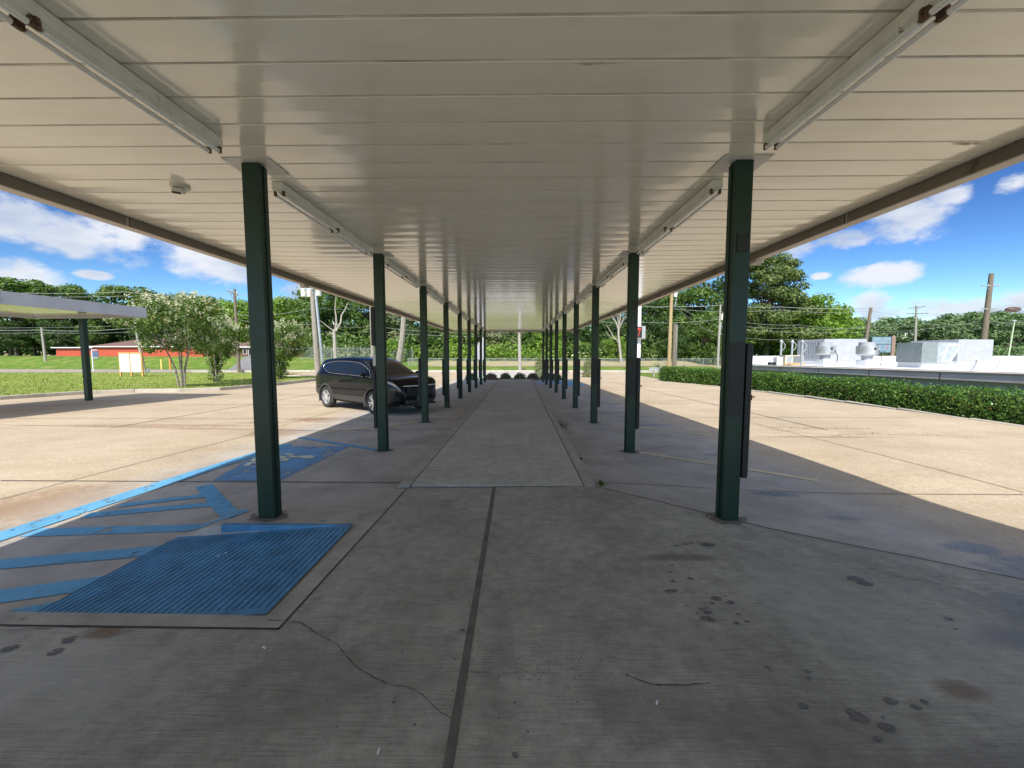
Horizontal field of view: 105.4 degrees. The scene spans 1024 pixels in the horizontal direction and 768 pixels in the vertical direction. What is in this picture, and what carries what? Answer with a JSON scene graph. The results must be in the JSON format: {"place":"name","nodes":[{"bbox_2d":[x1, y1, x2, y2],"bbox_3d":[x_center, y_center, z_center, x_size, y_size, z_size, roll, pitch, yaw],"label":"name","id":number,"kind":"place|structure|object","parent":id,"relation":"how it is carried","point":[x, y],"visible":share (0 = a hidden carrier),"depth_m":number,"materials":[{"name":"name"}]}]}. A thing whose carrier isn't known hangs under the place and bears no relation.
{"place":"outdoors","nodes":[
{"label":"outdoors","id":0,"kind":"place"},
{"bbox_2d":[0,369,191,372],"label":"road","id":1,"kind":"structure","parent":0,"point":[63,370],"depth_m":56.05,"materials":[{"name":"grey asphalt"}]},
{"bbox_2d":[192,370,659,372],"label":"kerb","id":2,"kind":"structure","parent":1,"relation":"on","point":[247,371],"depth_m":47.60,"materials":[{"name":"concrete"}]},
{"bbox_2d":[0,373,315,395],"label":"lawn","id":3,"kind":"structure","parent":0,"point":[159,381],"depth_m":26.97,"materials":[{"name":"green plant"}]},
{"bbox_2d":[118,352,143,376],"bbox_3d":[-34.385,-1.661,35.204,2.131,2.375,0.150,0,4,1],"label":"notice board","id":4,"kind":"object","parent":3,"relation":"on","point":[134,364],"visible":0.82,"depth_m":35.12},
{"bbox_2d":[227,356,250,369],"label":"side road","id":5,"kind":"structure","parent":0,"point":[245,363],"depth_m":63.33,"materials":[{"name":"concrete"}]},
{"bbox_2d":[0,356,720,377],"bbox_3d":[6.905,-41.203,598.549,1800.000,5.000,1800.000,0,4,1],"label":"ground","id":6,"kind":"structure","parent":0,"point":[100,362],"depth_m":64.24,"materials":[{"name":"green plant"}]},
{"bbox_2d":[0,319,35,355],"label":"tree","id":7,"kind":"object","parent":6,"relation":"on","point":[6,339],"visible":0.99,"depth_m":76.45,"materials":[{"name":"green plant"}]},
{"bbox_2d":[0,277,55,355],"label":"tree","id":8,"kind":"object","parent":6,"relation":"on","point":[10,284],"visible":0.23,"depth_m":79.51,"materials":[{"name":"green plant"}]},
{"bbox_2d":[31,319,79,349],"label":"tree","id":9,"kind":"object","parent":6,"relation":"on","point":[58,341],"visible":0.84,"depth_m":77.24,"materials":[{"name":"green plant"}]},
{"bbox_2d":[17,281,107,342],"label":"tree","id":10,"kind":"object","parent":6,"relation":"on","point":[72,288],"visible":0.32,"depth_m":80.45,"materials":[{"name":"green plant"}]},
{"bbox_2d":[51,347,92,355],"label":"building wing","id":11,"kind":"structure","parent":6,"relation":"on","point":[68,351],"depth_m":76.74,"materials":[{"name":"red brick"}]},
{"bbox_2d":[68,325,108,346],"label":"tree","id":12,"kind":"object","parent":6,"relation":"on","point":[94,337],"visible":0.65,"depth_m":79.87,"materials":[{"name":"green plant"}]},
{"bbox_2d":[62,299,129,344],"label":"tree","id":13,"kind":"object","parent":6,"relation":"on","point":[106,329],"visible":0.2,"depth_m":86.38,"materials":[{"name":"green plant"}]},
{"bbox_2d":[86,284,160,343],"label":"tree","id":14,"kind":"object","parent":6,"relation":"on","point":[120,290],"visible":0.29,"depth_m":88.35,"materials":[{"name":"green plant"}]},
{"bbox_2d":[0,327,309,355],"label":"undergrowth","id":15,"kind":"object","parent":6,"relation":"on","point":[25,351],"visible":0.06,"depth_m":89.00,"materials":[{"name":"green plant"}]},
{"bbox_2d":[89,339,225,355],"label":"building","id":16,"kind":"structure","parent":6,"relation":"on","point":[111,349],"depth_m":74.59,"materials":[{"name":"red brick"}]},
{"bbox_2d":[132,290,185,338],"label":"tree","id":17,"kind":"object","parent":6,"relation":"on","point":[165,295],"visible":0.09,"depth_m":88.86,"materials":[{"name":"green plant"}]},
{"bbox_2d":[227,289,240,372],"bbox_3d":[-33.361,-6.180,47.056,1.348,10.410,0.389,0,4,1],"label":"utility pole","id":18,"kind":"object","parent":6,"relation":"on","point":[234,292],"visible":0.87,"depth_m":46.83,"materials":[{"name":"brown wood"}]},
{"bbox_2d":[225,298,274,347],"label":"tree","id":19,"kind":"object","parent":6,"relation":"on","point":[243,313],"visible":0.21,"depth_m":82.58,"materials":[{"name":"green plant"}]},
{"bbox_2d":[273,296,312,347],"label":"tree","id":20,"kind":"object","parent":6,"relation":"on","point":[278,306],"visible":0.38,"depth_m":80.79,"materials":[{"name":"green plant"}]},
{"bbox_2d":[299,288,323,375],"bbox_3d":[-19.639,-5.155,38.455,2.214,9.177,0.537,0,4,1],"label":"utility pole","id":21,"kind":"object","parent":6,"relation":"on","point":[312,294],"visible":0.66,"depth_m":38.27,"materials":[{"name":"wood"}]},
{"bbox_2d":[283,287,355,355],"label":"tree","id":22,"kind":"object","parent":6,"relation":"on","point":[324,307],"visible":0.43,"depth_m":76.56,"materials":[{"name":"green plant"}]},
{"bbox_2d":[321,297,347,357],"bbox_3d":[-27.298,-8.181,60.163,3.945,10.866,1.186,-1,4,-14],"label":"dead tree","id":23,"kind":"object","parent":6,"relation":"on","point":[336,328],"visible":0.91,"depth_m":59.82,"materials":[{"name":"grey wood"}]},
{"bbox_2d":[320,296,369,356],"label":"tree","id":24,"kind":"object","parent":6,"relation":"on","point":[330,321],"visible":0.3,"depth_m":77.38,"materials":[{"name":"green plant"}]},
{"bbox_2d":[300,348,412,360],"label":"chain link fence","id":25,"kind":"object","parent":6,"relation":"on","point":[347,352],"visible":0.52,"depth_m":65.48,"materials":[{"name":"metal"}]},
{"bbox_2d":[342,300,399,351],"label":"tree","id":26,"kind":"object","parent":6,"relation":"on","point":[363,317],"visible":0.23,"depth_m":76.61,"materials":[{"name":"green plant"}]},
{"bbox_2d":[362,312,419,347],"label":"tree","id":27,"kind":"object","parent":6,"relation":"on","point":[392,333],"visible":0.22,"depth_m":74.69,"materials":[{"name":"green plant"}]},
{"bbox_2d":[396,317,407,361],"bbox_3d":[-17.502,-8.228,61.770,2.161,10.052,1.000,0,4,1],"label":"utility pole","id":28,"kind":"object","parent":6,"relation":"on","point":[399,356],"visible":0.79,"depth_m":61.54,"materials":[{"name":"grey wood"}]},
{"bbox_2d":[386,338,420,360],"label":"undergrowth","id":29,"kind":"object","parent":6,"relation":"on","point":[391,346],"visible":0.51,"depth_m":64.49,"materials":[{"name":"green plant"}]},
{"bbox_2d":[397,318,441,349],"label":"tree","id":30,"kind":"object","parent":6,"relation":"on","point":[410,328],"visible":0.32,"depth_m":73.43,"materials":[{"name":"green plant"}]},
{"bbox_2d":[462,332,506,356],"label":"tree","id":31,"kind":"object","parent":6,"relation":"on","point":[488,342],"visible":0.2,"depth_m":69.81,"materials":[{"name":"green plant"}]},
{"bbox_2d":[487,332,517,359],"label":"tree","id":32,"kind":"object","parent":6,"relation":"on","point":[501,336],"visible":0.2,"depth_m":71.19,"materials":[{"name":"green plant"}]},
{"bbox_2d":[301,330,752,364],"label":"undergrowth","id":33,"kind":"object","parent":6,"relation":"on","point":[437,353],"visible":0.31,"depth_m":71.12,"materials":[{"name":"green plant"}]},
{"bbox_2d":[516,332,541,355],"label":"tree","id":34,"kind":"object","parent":6,"relation":"on","point":[528,335],"visible":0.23,"depth_m":70.25,"materials":[{"name":"green plant"}]},
{"bbox_2d":[531,332,561,355],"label":"tree","id":35,"kind":"object","parent":6,"relation":"on","point":[539,337],"visible":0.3,"depth_m":68.71,"materials":[{"name":"green plant"}]},
{"bbox_2d":[408,358,720,366],"bbox_3d":[8.928,-2.414,56.981,48.390,2.712,4.818,1,4,7],"label":"chain link fence","id":36,"kind":"object","parent":6,"relation":"on","point":[566,358],"visible":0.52,"depth_m":57.06,"materials":[{"name":"metal"}]},
{"bbox_2d":[579,318,617,359],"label":"tree","id":37,"kind":"object","parent":6,"relation":"on","point":[604,327],"visible":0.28,"depth_m":74.03,"materials":[{"name":"green plant"}]},
{"bbox_2d":[603,336,625,360],"bbox_3d":[17.497,-5.807,65.721,4.337,4.613,4.143,0,4,-6],"label":"tree","id":38,"kind":"object","parent":6,"relation":"on","point":[613,345],"visible":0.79,"depth_m":64.88,"materials":[{"name":"green plant"}]},
{"bbox_2d":[606,315,626,362],"bbox_3d":[16.492,-7.305,61.451,3.748,8.332,1.545,0,4,1],"label":"dead tree","id":39,"kind":"object","parent":6,"relation":"on","point":[618,339],"visible":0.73,"depth_m":61.37,"materials":[{"name":"grey wood"}]},
{"bbox_2d":[616,298,679,359],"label":"tree","id":40,"kind":"object","parent":6,"relation":"on","point":[655,325],"visible":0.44,"depth_m":74.10,"materials":[{"name":"green plant"}]},
{"bbox_2d":[641,293,690,360],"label":"tree","id":41,"kind":"object","parent":6,"relation":"on","point":[663,311],"visible":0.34,"depth_m":77.18,"materials":[{"name":"green plant"}]},
{"bbox_2d":[667,292,677,366],"bbox_3d":[20.345,-6.830,49.403,1.149,11.247,0.489,0,4,1],"label":"utility pole","id":42,"kind":"object","parent":6,"relation":"on","point":[670,332],"visible":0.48,"depth_m":49.24,"materials":[{"name":"brown wood"}]},
{"bbox_2d":[672,324,677,366],"bbox_3d":[21.514,-4.687,51.551,0.617,6.436,0.578,0,4,1],"label":"utility pole","id":43,"kind":"object","parent":6,"relation":"on","point":[674,348],"visible":0.86,"depth_m":51.35,"materials":[{"name":"grey wood"}]},
{"bbox_2d":[657,324,694,353],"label":"tree","id":44,"kind":"object","parent":6,"relation":"on","point":[681,342],"visible":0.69,"depth_m":68.22,"materials":[{"name":"green plant"}]},
{"bbox_2d":[663,285,723,361],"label":"tree","id":45,"kind":"object","parent":6,"relation":"on","point":[692,296],"visible":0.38,"depth_m":76.41,"materials":[{"name":"green plant"}]},
{"bbox_2d":[680,314,722,363],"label":"tree","id":46,"kind":"object","parent":6,"relation":"on","point":[697,331],"visible":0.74,"depth_m":69.58,"materials":[{"name":"green plant"}]},
{"bbox_2d":[680,275,751,355],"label":"tree","id":47,"kind":"object","parent":6,"relation":"on","point":[717,286],"visible":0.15,"depth_m":82.58,"materials":[{"name":"green plant"}]},
{"bbox_2d":[716,305,722,368],"bbox_3d":[29.030,-6.436,54.345,0.775,9.036,0.397,0,4,1],"label":"utility pole","id":48,"kind":"object","parent":6,"relation":"on","point":[719,334],"visible":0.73,"depth_m":54.24,"materials":[{"name":"concrete"}]},
{"bbox_2d":[721,304,776,353],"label":"tree","id":49,"kind":"object","parent":6,"relation":"on","point":[759,348],"visible":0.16,"depth_m":76.58,"materials":[{"name":"green plant"}]},
{"bbox_2d":[721,252,832,355],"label":"pine tree","id":50,"kind":"object","parent":6,"relation":"on","point":[776,276],"visible":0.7,"depth_m":72.47,"materials":[{"name":"green plant"}]},
{"bbox_2d":[770,292,853,354],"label":"tree","id":51,"kind":"object","parent":6,"relation":"on","point":[826,322],"visible":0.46,"depth_m":71.74,"materials":[{"name":"green plant"}]},
{"bbox_2d":[804,305,865,338],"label":"tree","id":52,"kind":"object","parent":6,"relation":"on","point":[852,324],"visible":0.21,"depth_m":75.94,"materials":[{"name":"green plant"}]},
{"bbox_2d":[647,379,1023,426],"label":"kerb","id":53,"kind":"structure","parent":6,"relation":"on","point":[835,400],"depth_m":14.41,"materials":[{"name":"concrete"}]},
{"bbox_2d":[836,317,886,340],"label":"tree","id":54,"kind":"object","parent":6,"relation":"on","point":[872,332],"visible":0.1,"depth_m":93.18,"materials":[{"name":"green plant"}]},
{"bbox_2d":[861,323,896,341],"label":"tree","id":55,"kind":"object","parent":6,"relation":"on","point":[886,328],"visible":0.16,"depth_m":107.31,"materials":[{"name":"green plant"}]},
{"bbox_2d":[869,336,895,355],"bbox_3d":[37.445,-2.288,39.606,2.380,5.131,0.368,0,4,1],"label":"pylon sign","id":56,"kind":"object","parent":6,"relation":"on","point":[886,344],"visible":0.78,"depth_m":39.30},
{"bbox_2d":[752,356,1023,396],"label":"flat roof building","id":57,"kind":"structure","parent":6,"relation":"on","point":[1012,376],"depth_m":17.47,"materials":[{"name":"white roof membrane"},{"name":"grey painted metal"}]},
{"bbox_2d":[779,355,805,364],"bbox_3d":[17.930,-1.540,25.050,1.300,0.620,0.800,0,4,1],"label":"condenser","id":58,"kind":"object","parent":57,"relation":"on","point":[791,359],"visible":0.8,"depth_m":24.74,"materials":[{"name":"beige metal"}]},
{"bbox_2d":[815,342,837,365],"bbox_3d":[17.856,-1.699,22.207,0.938,1.352,0.987,0,4,1],"label":"exhaust fan","id":59,"kind":"object","parent":57,"relation":"on","point":[825,351],"visible":0.99,"depth_m":21.96,"materials":[{"name":"metal"}]},
{"bbox_2d":[797,338,866,363],"bbox_3d":[23.193,-2.378,28.426,2.942,1.805,2.622,0,4,1],"label":"rooftop unit","id":60,"kind":"object","parent":57,"relation":"on","point":[846,350],"visible":0.62,"depth_m":27.18,"materials":[{"name":"grey paint"}]},
{"bbox_2d":[855,342,881,366],"bbox_3d":[18.426,-1.523,20.208,0.938,1.276,0.987,0,4,1],"label":"exhaust fan","id":61,"kind":"object","parent":57,"relation":"on","point":[867,351],"visible":1,"depth_m":19.96,"materials":[{"name":"metal"}]},
{"bbox_2d":[896,342,962,367],"bbox_3d":[20.400,-1.412,19.152,1.925,1.217,1.325,0,4,1],"label":"rooftop unit","id":62,"kind":"object","parent":57,"relation":"on","point":[929,355],"visible":1,"depth_m":18.54,"materials":[{"name":"grey metal"}]},
{"bbox_2d":[911,339,993,363],"bbox_3d":[29.216,-2.159,26.067,2.190,1.620,3.022,0,4,1],"label":"rooftop unit","id":63,"kind":"object","parent":57,"relation":"on","point":[971,351],"visible":0.49,"depth_m":24.59,"materials":[{"name":"grey paint"}]},
{"bbox_2d":[753,341,1023,355],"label":"undergrowth","id":64,"kind":"object","parent":6,"relation":"on","point":[1004,351],"visible":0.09,"depth_m":84.22,"materials":[{"name":"green plant"}]},
{"bbox_2d":[870,316,926,346],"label":"tree","id":65,"kind":"object","parent":6,"relation":"on","point":[892,321],"visible":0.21,"depth_m":114.07,"materials":[{"name":"green plant"}]},
{"bbox_2d":[893,319,952,346],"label":"tree","id":66,"kind":"object","parent":6,"relation":"on","point":[910,328],"visible":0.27,"depth_m":102.15,"materials":[{"name":"green plant"}]},
{"bbox_2d":[917,319,978,340],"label":"tree","id":67,"kind":"object","parent":6,"relation":"on","point":[956,333],"visible":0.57,"depth_m":95.25,"materials":[{"name":"green plant"}]},
{"bbox_2d":[931,312,1006,339],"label":"tree","id":68,"kind":"object","parent":6,"relation":"on","point":[972,317],"visible":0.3,"depth_m":104.34,"materials":[{"name":"green plant"}]},
{"bbox_2d":[955,310,1019,346],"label":"tree","id":69,"kind":"object","parent":6,"relation":"on","point":[1005,313],"visible":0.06,"depth_m":107.50,"materials":[{"name":"green plant"}]},
{"bbox_2d":[980,273,999,339],"bbox_3d":[61.831,-7.420,50.886,2.299,13.761,0.667,0,4,1],"label":"utility pole","id":70,"kind":"object","parent":6,"relation":"on","point":[987,308],"visible":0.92,"depth_m":50.55,"materials":[{"name":"brown wood"}]},
{"bbox_2d":[968,313,1023,353],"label":"tree","id":71,"kind":"object","parent":6,"relation":"on","point":[1004,331],"visible":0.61,"depth_m":95.29,"materials":[{"name":"green plant"}]},
{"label":"planting strip","id":72,"kind":"structure","parent":6,"relation":"on","visible":0},
{"bbox_2d":[657,365,1023,424],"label":"hedge","id":73,"kind":"object","parent":72,"relation":"on","point":[984,403],"visible":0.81,"depth_m":13.88,"materials":[{"name":"green plant"}]},
{"bbox_2d":[411,379,582,486],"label":"walkway","id":74,"kind":"structure","parent":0,"point":[506,434],"depth_m":6.40,"materials":[{"name":"concrete"}]},
{"bbox_2d":[0,372,1023,629],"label":"parking lot","id":75,"kind":"structure","parent":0,"point":[880,488],"depth_m":6.11,"materials":[{"name":"concrete"}]},
{"bbox_2d":[0,291,146,400],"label":"canopy","id":76,"kind":"object","parent":75,"relation":"on","point":[19,305],"visible":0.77,"depth_m":13.80,"materials":[{"name":"white metal"}]},
{"bbox_2d":[0,375,315,399],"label":"kerb","id":77,"kind":"structure","parent":75,"relation":"on","point":[22,396],"depth_m":19.55,"materials":[{"name":"concrete"}]},
{"bbox_2d":[102,288,240,386],"bbox_3d":[-17.874,-2.414,21.165,5.052,5.508,5.582,0,4,1],"label":"flowering tree","id":78,"kind":"object","parent":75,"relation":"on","point":[194,311],"visible":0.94,"depth_m":20.47,"materials":[{"name":"green plant"}]},
{"bbox_2d":[0,437,375,611],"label":"parking marking","id":79,"kind":"object","parent":75,"relation":"on","point":[209,493],"visible":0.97,"depth_m":3.74,"materials":[{"name":"blue paint"}]},
{"bbox_2d":[38,528,348,613],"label":"ramp","id":80,"kind":"structure","parent":75,"relation":"on","point":[242,572],"depth_m":2.82,"materials":[{"name":"blue paint"}]},
{"bbox_2d":[172,523,352,614],"bbox_3d":[-2.262,1.381,2.962,1.610,0.119,1.255,0,4,1],"label":"ramp edge","id":81,"kind":"object","parent":80,"relation":"on","point":[264,528],"visible":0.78,"depth_m":3.54,"materials":[{"name":"blue paint"}]},
{"bbox_2d":[0,489,404,627],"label":"ramp surround","id":82,"kind":"object","parent":75,"relation":"on","point":[291,602],"visible":1,"depth_m":2.34,"materials":[{"name":"concrete"}]},
{"bbox_2d":[173,314,249,381],"bbox_3d":[-19.932,-2.407,26.460,4.181,4.842,4.196,0,4,1],"label":"flowering tree","id":83,"kind":"object","parent":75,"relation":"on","point":[227,331],"visible":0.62,"depth_m":26.14,"materials":[{"name":"green plant"}]},
{"bbox_2d":[244,318,311,378],"bbox_3d":[-18.782,-2.840,31.367,4.923,5.112,4.661,0,4,1],"label":"flowering tree","id":84,"kind":"object","parent":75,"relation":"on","point":[290,344],"visible":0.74,"depth_m":31.17,"materials":[{"name":"green plant"}]},
{"bbox_2d":[213,446,348,480],"bbox_3d":[-3.752,1.224,6.237,1.443,0.021,2.077,0,4,1],"label":"parking marking","id":85,"kind":"object","parent":75,"relation":"on","point":[294,464],"visible":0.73,"depth_m":6.04,"materials":[{"name":"blue paint"}]},
{"bbox_2d":[316,357,435,413],"bbox_3d":[-4.652,-0.051,13.139,4.774,1.712,2.304,3,5,36],"label":"parked car","id":86,"kind":"object","parent":75,"relation":"on","point":[347,379],"visible":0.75,"depth_m":12.31,"materials":[{"name":"black paint"}]},
{"bbox_2d":[398,379,500,488],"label":"kerb","id":87,"kind":"structure","parent":75,"relation":"on","point":[413,476],"depth_m":6.31,"materials":[{"name":"concrete"}]},
{"bbox_2d":[247,384,747,524],"bbox_3d":[0.004,0.560,16.448,4.802,0.439,25.791,0,4,1],"label":"post grout","id":88,"kind":"object","parent":75,"relation":"on","point":[623,451],"visible":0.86,"depth_m":3.71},
{"bbox_2d":[0,0,1023,520],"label":"canopy","id":89,"kind":"object","parent":75,"relation":"on","point":[512,164],"visible":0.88,"depth_m":3.21,"materials":[{"name":"metal"}]},
{"bbox_2d":[0,0,222,153],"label":"light fixture","id":90,"kind":"object","parent":89,"relation":"attached to","point":[36,17],"visible":1,"depth_m":2.20,"materials":[{"name":"white metal"}]},
{"bbox_2d":[169,182,190,194],"bbox_3d":[-3.388,-1.979,3.982,0.170,0.085,0.170,0,4,1],"label":"floodlight mount","id":91,"kind":"object","parent":89,"relation":"attached to","point":[179,188],"visible":1,"depth_m":3.94,"materials":[{"name":"white metal"}]},
{"bbox_2d":[272,182,371,254],"bbox_3d":[-2.320,-2.039,5.089,0.130,0.130,2.427,0,5,1],"label":"light fixture","id":92,"kind":"object","parent":89,"relation":"attached to","point":[291,195],"visible":1,"depth_m":4.58,"materials":[{"name":"white metal"}]},
{"bbox_2d":[385,259,420,287],"bbox_3d":[-2.283,-2.291,8.264,0.130,0.130,2.427,0,5,1],"label":"light fixture","id":93,"kind":"object","parent":89,"relation":"attached to","point":[397,269],"visible":0.86,"depth_m":7.96,"materials":[{"name":"white metal"}]},
{"bbox_2d":[596,258,627,287],"bbox_3d":[2.066,-2.287,8.214,0.130,0.130,2.427,0,5,1],"label":"light fixture","id":94,"kind":"object","parent":89,"relation":"attached to","point":[622,263],"visible":0.91,"depth_m":7.81,"materials":[{"name":"white metal"}]},
{"bbox_2d":[636,180,722,253],"bbox_3d":[2.030,-2.035,5.039,0.130,0.130,2.427,0,5,1],"label":"light fixture","id":95,"kind":"object","parent":89,"relation":"attached to","point":[706,192],"visible":1,"depth_m":4.53,"materials":[{"name":"white metal"}]},
{"bbox_2d":[763,0,968,149],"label":"light fixture","id":96,"kind":"object","parent":89,"relation":"attached to","point":[909,21],"visible":1,"depth_m":2.17,"materials":[{"name":"white metal"}]},
{"bbox_2d":[0,486,1023,767],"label":"slab","id":97,"kind":"structure","parent":75,"relation":"on","point":[152,696],"depth_m":1.97,"materials":[{"name":"concrete"}]},
{"bbox_2d":[443,487,495,767],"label":"joint filler","id":98,"kind":"object","parent":97,"relation":"on","point":[450,752],"visible":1,"depth_m":1.97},
{"bbox_2d":[4,539,978,717],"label":"pavement cracks","id":99,"kind":"object","parent":97,"relation":"on","point":[472,671],"visible":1,"depth_m":1.90,"materials":[{"name":"black concrete"}]},
{"bbox_2d":[0,542,996,757],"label":"stains","id":100,"kind":"object","parent":97,"relation":"on","point":[515,755],"visible":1,"depth_m":1.99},
{"bbox_2d":[0,373,1023,628],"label":"pavement joints","id":101,"kind":"object","parent":75,"relation":"on","point":[394,501],"visible":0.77,"depth_m":4.05,"materials":[{"name":"grey concrete"}]},
{"bbox_2d":[531,379,595,486],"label":"kerb","id":102,"kind":"structure","parent":75,"relation":"on","point":[583,473],"depth_m":6.42,"materials":[{"name":"concrete"}]},
{"bbox_2d":[318,385,817,480],"bbox_3d":[0.103,0.668,15.626,8.717,0.262,20.787,0,4,1],"label":"stall marking","id":103,"kind":"object","parent":75,"relation":"on","point":[806,478],"visible":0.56,"depth_m":6.74,"materials":[{"name":"white paint"}]},
{"bbox_2d":[0,161,1023,355],"label":"sky","id":104,"kind":"structure","parent":0,"point":[937,252],"materials":[{"name":"blue"}]},
{"bbox_2d":[428,360,720,368],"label":"dry bank","id":105,"kind":"structure","parent":0,"point":[495,363],"depth_m":60.62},
{"bbox_2d":[449,340,561,360],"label":"undergrowth","id":106,"kind":"object","parent":105,"relation":"on","point":[499,351],"visible":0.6,"depth_m":65.80,"materials":[{"name":"green plant"}]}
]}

